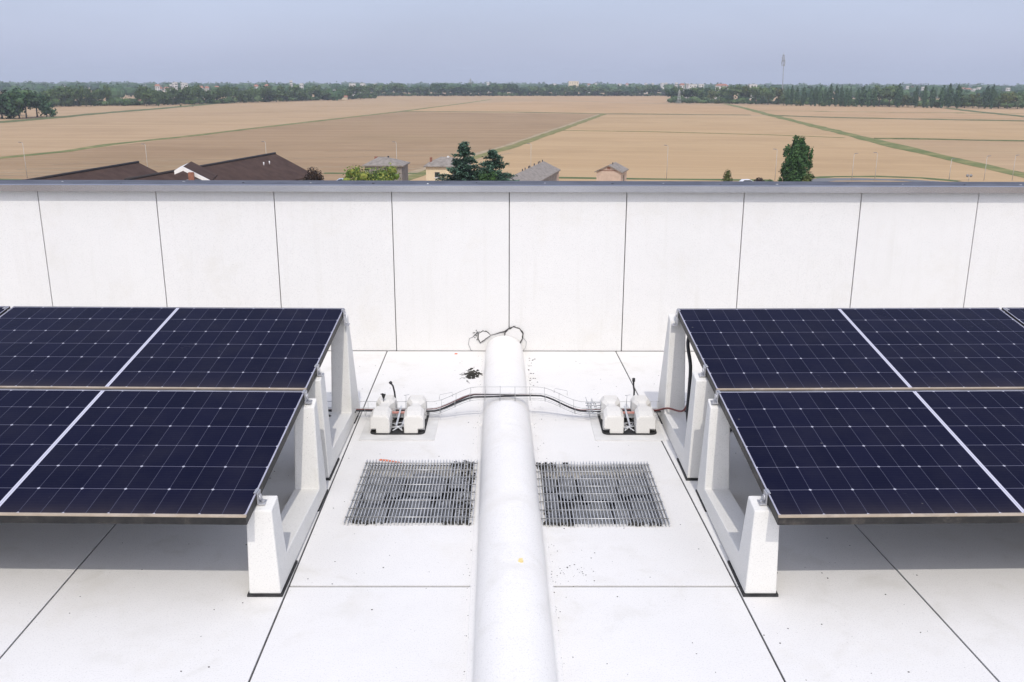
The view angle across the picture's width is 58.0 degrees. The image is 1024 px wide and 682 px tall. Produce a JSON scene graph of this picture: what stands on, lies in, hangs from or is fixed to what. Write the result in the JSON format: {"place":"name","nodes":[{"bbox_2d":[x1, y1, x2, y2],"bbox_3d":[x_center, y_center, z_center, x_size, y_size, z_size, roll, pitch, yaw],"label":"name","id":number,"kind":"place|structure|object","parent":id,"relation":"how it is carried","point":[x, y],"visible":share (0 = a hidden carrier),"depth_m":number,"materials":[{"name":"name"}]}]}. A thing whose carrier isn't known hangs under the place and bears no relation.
{"place":"outdoors","nodes":[
{"label":"outdoors","id":0,"kind":"place"},
{"bbox_2d":[23,161,157,179],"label":"barn","id":1,"kind":"structure","parent":0,"point":[122,171],"depth_m":144.88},
{"bbox_2d":[0,96,545,155],"bbox_3d":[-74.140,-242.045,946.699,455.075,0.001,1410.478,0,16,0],"label":"field","id":2,"kind":"structure","parent":0,"point":[52,136],"depth_m":548.38,"materials":[{"name":"plant"}]},
{"bbox_2d":[260,85,271,101],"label":"broadleaf tree","id":3,"kind":"object","parent":2,"relation":"on","point":[266,90],"visible":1,"depth_m":1048.60,"materials":[{"name":"green plant"}]},
{"bbox_2d":[288,83,302,96],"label":"broadleaf tree","id":4,"kind":"object","parent":2,"relation":"on","point":[294,88],"visible":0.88,"depth_m":1122.08,"materials":[{"name":"green plant"}]},
{"bbox_2d":[358,84,370,94],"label":"broadleaf tree","id":5,"kind":"object","parent":2,"relation":"on","point":[365,89],"visible":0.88,"depth_m":1299.24,"materials":[{"name":"green plant"}]},
{"bbox_2d":[0,112,596,179],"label":"field","id":6,"kind":"structure","parent":0,"point":[346,142],"depth_m":345.07,"materials":[{"name":"plant"}]},
{"bbox_2d":[362,156,409,180],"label":"farm house","id":7,"kind":"structure","parent":0,"point":[377,162],"depth_m":186.54,"materials":[{"name":"grey tile"}]},
{"bbox_2d":[423,156,469,180],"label":"farm house","id":8,"kind":"structure","parent":0,"point":[439,165],"depth_m":180.32,"materials":[{"name":"paint"}]},
{"bbox_2d":[0,351,998,681],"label":"joint","id":9,"kind":"object","parent":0,"point":[354,509],"visible":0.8,"depth_m":4.36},
{"bbox_2d":[0,180,1023,350],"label":"parapet wall","id":10,"kind":"structure","parent":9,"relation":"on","point":[541,265],"depth_m":7.60,"materials":[{"name":"metal"}]},
{"bbox_2d":[408,114,598,174],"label":"farm track","id":11,"kind":"structure","parent":0,"point":[422,169],"depth_m":349.42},
{"bbox_2d":[408,114,605,179],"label":"farm track","id":12,"kind":"structure","parent":0,"point":[423,172],"depth_m":355.15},
{"bbox_2d":[0,351,1023,681],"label":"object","id":13,"kind":"structure","parent":0,"point":[140,603],"depth_m":4.14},
{"bbox_2d":[247,389,327,596],"bbox_3d":[-1.093,0.683,4.522,0.156,0.622,1.099,0,16,0],"label":"panel support","id":14,"kind":"object","parent":13,"relation":"on","point":[275,539],"visible":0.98,"depth_m":4.39,"materials":[{"name":"white concrete"}]},
{"bbox_2d":[0,389,304,524],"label":"solar panel","id":15,"kind":"object","parent":14,"relation":"on","point":[123,456],"visible":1,"depth_m":4.31,"materials":[{"name":"glass"}]},
{"bbox_2d":[308,308,359,479],"bbox_3d":[-1.117,0.257,5.727,0.156,0.793,1.169,0,16,0],"label":"panel support","id":16,"kind":"object","parent":13,"relation":"on","point":[337,425],"visible":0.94,"depth_m":5.97,"materials":[{"name":"white concrete"}]},
{"bbox_2d":[0,306,342,392],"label":"solar panel","id":17,"kind":"object","parent":16,"relation":"on","point":[171,348],"visible":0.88,"depth_m":5.38,"materials":[{"name":"glass"}]},
{"bbox_2d":[359,409,439,440],"bbox_3d":[-0.735,0.553,6.135,0.480,0.006,0.575,0,16,0],"label":"floor sheet","id":18,"kind":"object","parent":13,"relation":"on","point":[429,434],"visible":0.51,"depth_m":5.93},
{"bbox_2d":[370,412,429,434],"bbox_3d":[-0.741,0.541,6.151,0.355,0.008,0.438,0,16,0],"label":"rubber mat","id":19,"kind":"object","parent":18,"relation":"on","point":[398,431],"visible":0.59,"depth_m":5.98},
{"bbox_2d":[370,395,396,432],"bbox_3d":[-0.847,0.475,6.110,0.130,0.140,0.375,0,16,1],"label":"ballast block","id":20,"kind":"object","parent":19,"relation":"on","point":[381,418],"depth_m":5.95,"materials":[{"name":"concrete"}]},
{"bbox_2d":[391,394,408,430],"bbox_3d":[-0.743,0.473,6.122,0.150,0.138,0.348,0,16,0],"label":"tray stand","id":21,"kind":"object","parent":19,"relation":"on","point":[398,414],"visible":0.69,"depth_m":6.13,"materials":[{"name":"metal"}]},
{"bbox_2d":[327,386,660,414],"bbox_3d":[-0.030,0.402,6.205,3.503,0.167,0.145,0,16,0],"label":"cable tray","id":22,"kind":"object","parent":21,"relation":"on","point":[501,393],"visible":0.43,"depth_m":6.18,"materials":[{"name":"metal"}]},
{"bbox_2d":[328,394,654,409],"bbox_3d":[-0.030,0.412,6.229,3.400,0.116,0.030,0,16,0],"label":"cable","id":23,"kind":"object","parent":22,"relation":"in","point":[472,394],"visible":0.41,"depth_m":6.24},
{"bbox_2d":[328,395,685,412],"bbox_3d":[-0.030,0.422,6.197,3.401,0.121,0.033,0,16,0],"label":"cable","id":24,"kind":"object","parent":22,"relation":"in","point":[490,397],"visible":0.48,"depth_m":6.19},
{"bbox_2d":[356,394,685,410],"bbox_3d":[-0.030,0.416,6.216,3.400,0.118,0.031,0,16,0],"label":"cable","id":25,"kind":"object","parent":22,"relation":"in","point":[494,394],"visible":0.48,"depth_m":6.21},
{"bbox_2d":[585,397,602,413],"bbox_3d":[0.573,0.434,6.222,0.154,0.088,0.133,0,16,0],"label":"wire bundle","id":26,"kind":"object","parent":22,"relation":"in","point":[590,404],"visible":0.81,"depth_m":6.22,"materials":[{"name":"metal"}]},
{"bbox_2d":[404,395,426,432],"bbox_3d":[-0.639,0.476,6.111,0.130,0.140,0.375,0,16,-2],"label":"ballast block","id":27,"kind":"object","parent":19,"relation":"on","point":[414,416],"depth_m":5.95,"materials":[{"name":"concrete"}]},
{"bbox_2d":[344,459,477,525],"bbox_3d":[-0.534,0.826,5.127,0.666,0.022,0.826,0,16,0],"label":"floor grating","id":28,"kind":"object","parent":13,"relation":"on","point":[350,516],"visible":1,"depth_m":5.07,"materials":[{"name":"metal"}]},
{"bbox_2d":[350,465,472,522],"bbox_3d":[-0.535,0.880,5.140,0.619,0.083,0.750,0,16,0],"label":"drain pit","id":29,"kind":"object","parent":13,"relation":"in","point":[458,505],"visible":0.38,"depth_m":5.24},
{"bbox_2d":[460,368,481,382],"bbox_3d":[-0.315,0.262,7.175,0.185,0.008,0.391,7,17,24],"label":"dirt clump","id":30,"kind":"object","parent":13,"relation":"on","point":[471,374],"visible":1,"depth_m":7.18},
{"bbox_2d":[80,356,920,674],"bbox_3d":[-0.028,0.765,5.387,3.800,0.003,4.760,0,16,0],"label":"roof grit","id":31,"kind":"object","parent":13,"relation":"on","point":[564,528],"visible":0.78,"depth_m":4.33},
{"bbox_2d":[352,460,660,525],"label":"leaf litter","id":32,"kind":"object","parent":13,"relation":"on","point":[544,522],"visible":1,"depth_m":4.86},
{"bbox_2d":[466,326,563,681],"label":"roof duct","id":33,"kind":"object","parent":13,"relation":"on","point":[513,634],"visible":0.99,"depth_m":4.26,"materials":[{"name":"metal"}]},
{"bbox_2d":[535,461,669,527],"bbox_3d":[0.472,0.833,5.112,0.677,0.022,0.819,0,16,0],"label":"floor grating","id":34,"kind":"object","parent":13,"relation":"on","point":[605,493],"visible":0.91,"depth_m":5.06,"materials":[{"name":"metal"}]},
{"bbox_2d":[541,467,663,523],"bbox_3d":[0.476,0.886,5.128,0.622,0.083,0.745,0,16,0],"label":"drain pit","id":35,"kind":"object","parent":13,"relation":"in","point":[555,497],"visible":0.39,"depth_m":5.22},
{"bbox_2d":[588,412,664,440],"bbox_3d":[0.750,0.555,6.142,0.444,0.006,0.575,0,16,0],"label":"floor sheet","id":36,"kind":"object","parent":13,"relation":"on","point":[599,435],"visible":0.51,"depth_m":5.92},
{"bbox_2d":[597,412,656,434],"bbox_3d":[0.761,0.543,6.158,0.354,0.008,0.438,0,16,0],"label":"rubber mat","id":37,"kind":"object","parent":36,"relation":"on","point":[628,431],"visible":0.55,"depth_m":5.99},
{"bbox_2d":[600,395,623,432],"bbox_3d":[0.661,0.477,6.117,0.130,0.140,0.375,0,16,1],"label":"ballast block","id":38,"kind":"object","parent":37,"relation":"on","point":[612,416],"depth_m":5.96,"materials":[{"name":"concrete"}]},
{"bbox_2d":[623,395,634,430],"bbox_3d":[0.759,0.475,6.129,0.150,0.138,0.348,0,16,0],"label":"tray stand","id":39,"kind":"object","parent":37,"relation":"on","point":[628,414],"visible":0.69,"depth_m":6.15,"materials":[{"name":"metal"}]},
{"bbox_2d":[630,395,655,432],"bbox_3d":[0.866,0.477,6.118,0.130,0.140,0.375,0,16,1],"label":"ballast block","id":40,"kind":"object","parent":37,"relation":"on","point":[644,418],"depth_m":5.96,"materials":[{"name":"concrete"}]},
{"bbox_2d":[656,309,713,480],"bbox_3d":[1.073,0.260,5.737,0.156,0.793,1.169,0,16,0],"label":"panel support","id":41,"kind":"object","parent":13,"relation":"on","point":[685,437],"visible":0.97,"depth_m":5.87,"materials":[{"name":"white concrete"}]},
{"bbox_2d":[677,308,1023,393],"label":"solar panel","id":42,"kind":"object","parent":41,"relation":"on","point":[790,349],"visible":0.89,"depth_m":5.40,"materials":[{"name":"laminate"}]},
{"bbox_2d":[686,337,731,431],"bbox_3d":[1.235,0.259,5.862,0.218,0.733,0.507,13,20,39],"label":"loose cable","id":43,"kind":"object","parent":42,"relation":"hanging from","point":[690,371],"visible":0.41,"depth_m":5.72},
{"bbox_2d":[696,390,778,596],"bbox_3d":[1.100,0.686,4.533,0.156,0.622,1.099,0,16,0],"label":"panel support","id":44,"kind":"object","parent":13,"relation":"on","point":[749,539],"visible":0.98,"depth_m":4.40,"materials":[{"name":"white concrete"}]},
{"bbox_2d":[718,390,1023,524],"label":"solar panel","id":45,"kind":"object","parent":44,"relation":"on","point":[847,457],"visible":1,"depth_m":4.32,"materials":[{"name":"glass"}]},
{"bbox_2d":[0,86,1023,171],"bbox_3d":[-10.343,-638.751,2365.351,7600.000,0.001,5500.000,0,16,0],"label":"ground","id":46,"kind":"structure","parent":0,"point":[67,110],"depth_m":742.35,"materials":[{"name":"soil"}]},
{"bbox_2d":[0,90,21,118],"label":"broadleaf tree","id":47,"kind":"object","parent":46,"relation":"on","point":[15,110],"visible":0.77,"depth_m":566.36,"materials":[{"name":"green plant"}]},
{"bbox_2d":[3,86,31,118],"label":"broadleaf tree","id":48,"kind":"object","parent":46,"relation":"on","point":[15,97],"visible":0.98,"depth_m":564.47,"materials":[{"name":"green plant"}]},
{"bbox_2d":[22,91,40,117],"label":"broadleaf tree","id":49,"kind":"object","parent":46,"relation":"on","point":[34,100],"visible":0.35,"depth_m":581.71,"materials":[{"name":"green plant"}]},
{"bbox_2d":[29,92,49,116],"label":"broadleaf tree","id":50,"kind":"object","parent":46,"relation":"on","point":[43,98],"visible":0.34,"depth_m":596.11,"materials":[{"name":"green plant"}]},
{"bbox_2d":[36,100,57,116],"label":"broadleaf tree","id":51,"kind":"object","parent":46,"relation":"on","point":[44,108],"visible":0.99,"depth_m":589.95,"materials":[{"name":"green plant"}]},
{"bbox_2d":[54,87,68,106],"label":"broadleaf tree","id":52,"kind":"object","parent":46,"relation":"on","point":[62,91],"visible":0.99,"depth_m":844.68,"materials":[{"name":"green plant"}]},
{"bbox_2d":[66,88,78,105],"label":"broadleaf tree","id":53,"kind":"object","parent":46,"relation":"on","point":[72,94],"visible":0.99,"depth_m":850.65,"materials":[{"name":"green plant"}]},
{"bbox_2d":[78,86,91,105],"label":"broadleaf tree","id":54,"kind":"object","parent":46,"relation":"on","point":[85,93],"visible":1,"depth_m":853.58,"materials":[{"name":"green plant"}]},
{"bbox_2d":[0,102,231,122],"bbox_3d":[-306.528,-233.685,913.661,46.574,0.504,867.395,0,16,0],"label":"field verge","id":55,"kind":"structure","parent":46,"relation":"on","point":[42,118],"depth_m":654.51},
{"bbox_2d":[140,89,152,105],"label":"broadleaf tree","id":56,"kind":"object","parent":46,"relation":"on","point":[145,95],"visible":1,"depth_m":863.29,"materials":[{"name":"green plant"}]},
{"bbox_2d":[165,86,178,104],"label":"broadleaf tree","id":57,"kind":"object","parent":46,"relation":"on","point":[174,91],"visible":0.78,"depth_m":924.55,"materials":[{"name":"green plant"}]},
{"bbox_2d":[188,85,199,104],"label":"broadleaf tree","id":58,"kind":"object","parent":46,"relation":"on","point":[192,93],"visible":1,"depth_m":932.66,"materials":[{"name":"green plant"}]},
{"bbox_2d":[174,161,216,179],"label":"porch","id":59,"kind":"object","parent":46,"relation":"on","point":[192,169],"visible":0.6,"depth_m":125.92,"materials":[{"name":"paint"}]},
{"bbox_2d":[124,152,307,179],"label":"barn","id":60,"kind":"structure","parent":46,"relation":"on","point":[271,166],"depth_m":160.60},
{"bbox_2d":[216,85,227,103],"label":"broadleaf tree","id":61,"kind":"object","parent":46,"relation":"on","point":[222,93],"visible":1,"depth_m":972.24,"materials":[{"name":"green plant"}]},
{"bbox_2d":[0,99,491,158],"bbox_3d":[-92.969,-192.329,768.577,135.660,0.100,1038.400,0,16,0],"label":"field verge","id":62,"kind":"structure","parent":46,"relation":"on","point":[88,147],"depth_m":380.93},
{"bbox_2d":[303,167,323,179],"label":"garden tree","id":63,"kind":"object","parent":46,"relation":"on","point":[313,175],"visible":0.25,"depth_m":147.66,"materials":[{"name":"brown plant"}]},
{"bbox_2d":[342,162,400,180],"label":"garden tree","id":64,"kind":"object","parent":46,"relation":"on","point":[389,173],"visible":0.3,"depth_m":147.93,"materials":[{"name":"green plant"}]},
{"bbox_2d":[431,82,448,95],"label":"wood edge tree","id":65,"kind":"object","parent":46,"relation":"on","point":[444,86],"visible":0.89,"depth_m":1551.81,"materials":[{"name":"green plant"}]},
{"bbox_2d":[435,141,490,180],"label":"conifer","id":66,"kind":"object","parent":46,"relation":"on","point":[462,170],"visible":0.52,"depth_m":148.94,"materials":[{"name":"plant"}]},
{"bbox_2d":[478,171,497,180],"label":"garden tree","id":67,"kind":"object","parent":46,"relation":"on","point":[485,177],"visible":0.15,"depth_m":141.24,"materials":[{"name":"green plant"}]},
{"bbox_2d":[473,149,518,180],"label":"conifer","id":68,"kind":"object","parent":46,"relation":"on","point":[495,162],"visible":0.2,"depth_m":153.26,"materials":[{"name":"plant"}]},
{"bbox_2d":[0,80,1023,100],"bbox_3d":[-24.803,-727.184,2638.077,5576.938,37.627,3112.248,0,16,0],"label":"distant wood","id":69,"kind":"object","parent":46,"relation":"on","point":[120,89],"visible":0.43,"depth_m":1885.85,"materials":[{"name":"green plant"}]},
{"bbox_2d":[508,160,560,180],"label":"long shed","id":70,"kind":"structure","parent":46,"relation":"on","point":[543,171],"depth_m":197.13,"materials":[{"name":"grey tile"}]},
{"bbox_2d":[46,91,1023,107],"bbox_3d":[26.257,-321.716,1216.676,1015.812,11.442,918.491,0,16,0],"label":"undergrowth","id":71,"kind":"object","parent":46,"relation":"on","point":[69,101],"visible":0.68,"depth_m":1024.71,"materials":[{"name":"green plant"}]},
{"bbox_2d":[402,111,733,114],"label":"field verge","id":72,"kind":"structure","parent":46,"relation":"on","point":[578,113],"depth_m":693.75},
{"bbox_2d":[689,86,705,96],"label":"wood edge tree","id":73,"kind":"object","parent":46,"relation":"on","point":[698,91],"visible":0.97,"depth_m":1074.74,"materials":[{"name":"green plant"}]},
{"bbox_2d":[563,130,844,137],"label":"field verge","id":74,"kind":"structure","parent":46,"relation":"on","point":[714,133],"depth_m":422.34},
{"bbox_2d":[714,86,727,97],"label":"broadleaf tree","id":75,"kind":"object","parent":46,"relation":"on","point":[721,91],"visible":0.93,"depth_m":1056.14,"materials":[{"name":"green plant"}]},
{"bbox_2d":[726,85,743,103],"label":"broadleaf tree","id":76,"kind":"object","parent":46,"relation":"on","point":[732,90],"visible":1,"depth_m":1034.24,"materials":[{"name":"green plant"}]},
{"bbox_2d":[739,85,751,103],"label":"broadleaf tree","id":77,"kind":"object","parent":46,"relation":"on","point":[745,90],"visible":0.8,"depth_m":1037.37,"materials":[{"name":"green plant"}]},
{"bbox_2d":[748,85,762,103],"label":"broadleaf tree","id":78,"kind":"object","parent":46,"relation":"on","point":[754,92],"visible":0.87,"depth_m":1015.53,"materials":[{"name":"green plant"}]},
{"bbox_2d":[760,86,775,104],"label":"broadleaf tree","id":79,"kind":"object","parent":46,"relation":"on","point":[771,93],"visible":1,"depth_m":998.71,"materials":[{"name":"green plant"}]},
{"bbox_2d":[773,87,784,104],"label":"broadleaf tree","id":80,"kind":"object","parent":46,"relation":"on","point":[779,92],"visible":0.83,"depth_m":999.91,"materials":[{"name":"green plant"}]},
{"bbox_2d":[777,135,814,180],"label":"columnar tree","id":81,"kind":"object","parent":46,"relation":"on","point":[797,165],"visible":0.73,"depth_m":186.00,"materials":[{"name":"green plant"}]},
{"bbox_2d":[858,85,866,106],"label":"poplar tree","id":82,"kind":"object","parent":46,"relation":"on","point":[862,96],"visible":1,"depth_m":910.13,"materials":[{"name":"green plant"}]},
{"bbox_2d":[865,87,871,106],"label":"poplar tree","id":83,"kind":"object","parent":46,"relation":"on","point":[868,98],"visible":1,"depth_m":907.18,"materials":[{"name":"green plant"}]},
{"bbox_2d":[726,104,1023,177],"bbox_3d":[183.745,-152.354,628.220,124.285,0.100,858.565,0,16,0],"label":"field verge","id":84,"kind":"structure","parent":46,"relation":"on","point":[941,156],"depth_m":331.79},
{"bbox_2d":[871,85,885,105],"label":"broadleaf tree","id":85,"kind":"object","parent":46,"relation":"on","point":[879,90],"visible":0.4,"depth_m":933.77,"materials":[{"name":"green plant"}]},
{"bbox_2d":[880,85,902,106],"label":"broadleaf tree","id":86,"kind":"object","parent":46,"relation":"on","point":[888,92],"visible":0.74,"depth_m":917.64,"materials":[{"name":"green plant"}]},
{"bbox_2d":[768,115,1023,120],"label":"field verge","id":87,"kind":"structure","parent":46,"relation":"on","point":[902,118],"depth_m":604.54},
{"bbox_2d":[911,86,919,107],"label":"poplar tree","id":88,"kind":"object","parent":46,"relation":"on","point":[915,100],"visible":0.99,"depth_m":883.57,"materials":[{"name":"green plant"}]},
{"bbox_2d":[928,87,936,107],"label":"poplar tree","id":89,"kind":"object","parent":46,"relation":"on","point":[933,96],"visible":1,"depth_m":875.53,"materials":[{"name":"green plant"}]},
{"bbox_2d":[938,85,946,107],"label":"poplar tree","id":90,"kind":"object","parent":46,"relation":"on","point":[941,95],"visible":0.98,"depth_m":870.66,"materials":[{"name":"green plant"}]},
{"bbox_2d":[875,138,1023,140],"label":"field verge","id":91,"kind":"structure","parent":46,"relation":"on","point":[947,139],"depth_m":380.00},
{"bbox_2d":[944,108,1023,116],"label":"field verge","id":92,"kind":"structure","parent":46,"relation":"on","point":[985,112],"depth_m":730.15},
{"bbox_2d":[981,84,990,108],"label":"poplar tree","id":93,"kind":"object","parent":46,"relation":"on","point":[985,95],"visible":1,"depth_m":849.50,"materials":[{"name":"green plant"}]},
{"bbox_2d":[1000,91,1017,108],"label":"broadleaf tree","id":94,"kind":"object","parent":46,"relation":"on","point":[1009,97],"visible":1,"depth_m":852.88,"materials":[{"name":"green plant"}]},
{"bbox_2d":[0,0,1023,86],"label":"sky","id":95,"kind":"structure","parent":0,"point":[825,42],"materials":[{"name":"blue"}]},
{"bbox_2d":[472,96,665,102],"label":"field","id":96,"kind":"structure","parent":0,"point":[649,99],"depth_m":1378.66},
{"bbox_2d":[412,100,762,114],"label":"field","id":97,"kind":"structure","parent":0,"point":[569,107],"depth_m":834.43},
{"bbox_2d":[559,177,772,180],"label":"grass bank","id":98,"kind":"structure","parent":0,"point":[654,178],"depth_m":220.30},
{"bbox_2d":[408,115,1023,181],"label":"field","id":99,"kind":"structure","parent":0,"point":[704,151],"depth_m":303.53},
{"bbox_2d":[594,162,628,180],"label":"hut","id":100,"kind":"object","parent":99,"relation":"on","point":[615,171],"visible":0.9,"depth_m":207.04,"materials":[{"name":"pink brick"}]},
{"bbox_2d":[812,178,941,181],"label":"access road","id":101,"kind":"structure","parent":0,"point":[833,179],"depth_m":221.44,"materials":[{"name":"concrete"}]},
{"bbox_2d":[742,105,1023,118],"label":"field","id":102,"kind":"structure","parent":0,"point":[862,111],"depth_m":747.03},
{"bbox_2d":[826,84,833,105],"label":"poplar tree","id":103,"kind":"object","parent":102,"relation":"on","point":[830,93],"visible":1,"depth_m":927.65,"materials":[{"name":"green plant"}]},
{"bbox_2d":[895,83,903,107],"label":"poplar tree","id":104,"kind":"object","parent":102,"relation":"on","point":[899,96],"visible":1,"depth_m":891.40,"materials":[{"name":"green plant"}]},
{"bbox_2d":[921,85,927,107],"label":"poplar tree","id":105,"kind":"object","parent":102,"relation":"on","point":[924,95],"visible":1,"depth_m":879.33,"materials":[{"name":"green plant"}]},
{"bbox_2d":[944,83,954,107],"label":"poplar tree","id":106,"kind":"object","parent":102,"relation":"on","point":[949,96],"visible":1,"depth_m":866.27,"materials":[{"name":"green plant"}]},
{"bbox_2d":[953,84,962,107],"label":"poplar tree","id":107,"kind":"object","parent":102,"relation":"on","point":[957,97],"visible":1,"depth_m":862.63,"materials":[{"name":"green plant"}]},
{"bbox_2d":[989,84,995,108],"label":"poplar tree","id":108,"kind":"object","parent":102,"relation":"on","point":[992,95],"visible":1,"depth_m":847.12,"materials":[{"name":"green plant"}]},
{"bbox_2d":[814,176,958,181],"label":"grass bank","id":109,"kind":"structure","parent":0,"point":[887,176],"depth_m":226.20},
{"bbox_2d":[785,117,1023,139],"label":"field","id":110,"kind":"structure","parent":0,"point":[974,130],"depth_m":477.24,"materials":[{"name":"plant"}]},
{"bbox_2d":[884,140,1023,171],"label":"field","id":111,"kind":"structure","parent":0,"point":[1001,154],"depth_m":319.57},
{"bbox_3d":[3.199,0.252,5.786,0.156,0.793,1.169,0,16,0],"label":"panel support","id":112,"kind":"object","parent":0,"visible":0},
{"bbox_2d":[1001,307,1023,325],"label":"solar panel","id":113,"kind":"object","parent":112,"relation":"on","point":[1016,314],"visible":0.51,"depth_m":5.91,"materials":[{"name":"laminate"}]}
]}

